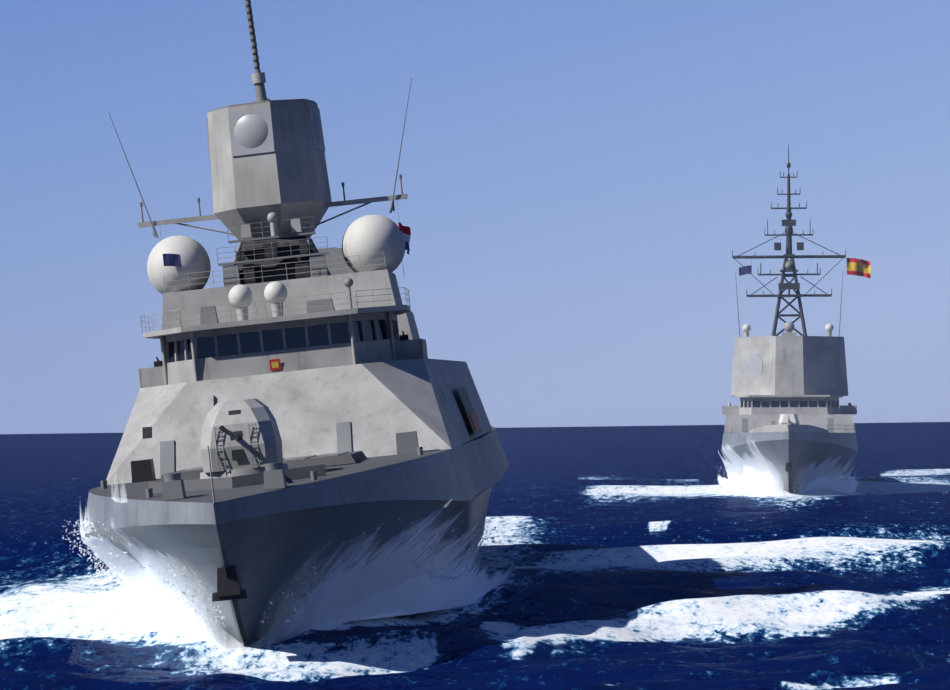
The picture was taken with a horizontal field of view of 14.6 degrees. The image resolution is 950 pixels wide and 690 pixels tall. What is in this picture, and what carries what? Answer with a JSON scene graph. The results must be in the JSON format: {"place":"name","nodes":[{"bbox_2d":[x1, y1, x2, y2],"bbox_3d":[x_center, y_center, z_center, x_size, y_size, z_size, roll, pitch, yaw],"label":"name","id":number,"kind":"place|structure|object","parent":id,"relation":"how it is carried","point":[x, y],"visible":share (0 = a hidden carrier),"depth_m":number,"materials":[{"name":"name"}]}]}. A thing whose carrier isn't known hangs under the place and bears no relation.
{"place":"outdoors","nodes":[
{"label":"outdoors","id":0,"kind":"place"},
{"bbox_2d":[0,422,949,689],"bbox_3d":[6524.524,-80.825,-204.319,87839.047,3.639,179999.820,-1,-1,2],"label":"sea","id":1,"kind":"structure","parent":0,"point":[686,586],"depth_m":208.60,"materials":[{"name":"liquid"}]},
{"bbox_2d":[62,513,502,626],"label":"bow spray drops","id":2,"kind":"object","parent":1,"relation":"on","point":[222,617],"visible":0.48,"depth_m":170.02,"materials":[{"name":"white liquid"}]},
{"bbox_2d":[82,0,508,646],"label":"warship","id":3,"kind":"object","parent":1,"relation":"on","point":[302,398],"visible":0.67,"depth_m":194.78,"materials":[{"name":"grey paint"}]},
{"bbox_2d":[80,469,514,652],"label":"bow spray","id":4,"kind":"object","parent":1,"relation":"on","point":[407,588],"visible":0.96,"depth_m":172.37,"materials":[{"name":"white liquid"}]},
{"bbox_2d":[715,459,860,489],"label":"bow spray drops","id":5,"kind":"object","parent":1,"relation":"on","point":[776,481],"depth_m":482.42,"materials":[{"name":"white liquid"}]},
{"bbox_2d":[717,437,859,493],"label":"bow spray","id":6,"kind":"object","parent":1,"relation":"on","point":[836,483],"depth_m":483.88,"materials":[{"name":"white liquid"}]},
{"bbox_2d":[721,145,870,492],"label":"warship","id":7,"kind":"object","parent":1,"relation":"on","point":[794,356],"depth_m":512.77,"materials":[{"name":"grey paint"}]},
{"bbox_2d":[0,0,949,534],"bbox_3d":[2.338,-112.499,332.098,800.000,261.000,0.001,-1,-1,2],"label":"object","id":8,"kind":"object","parent":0,"point":[518,218],"depth_m":329.68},
{"bbox_2d":[0,0,949,433],"label":"sky","id":9,"kind":"structure","parent":0,"point":[525,391],"materials":[{"name":"blue"}]}
]}

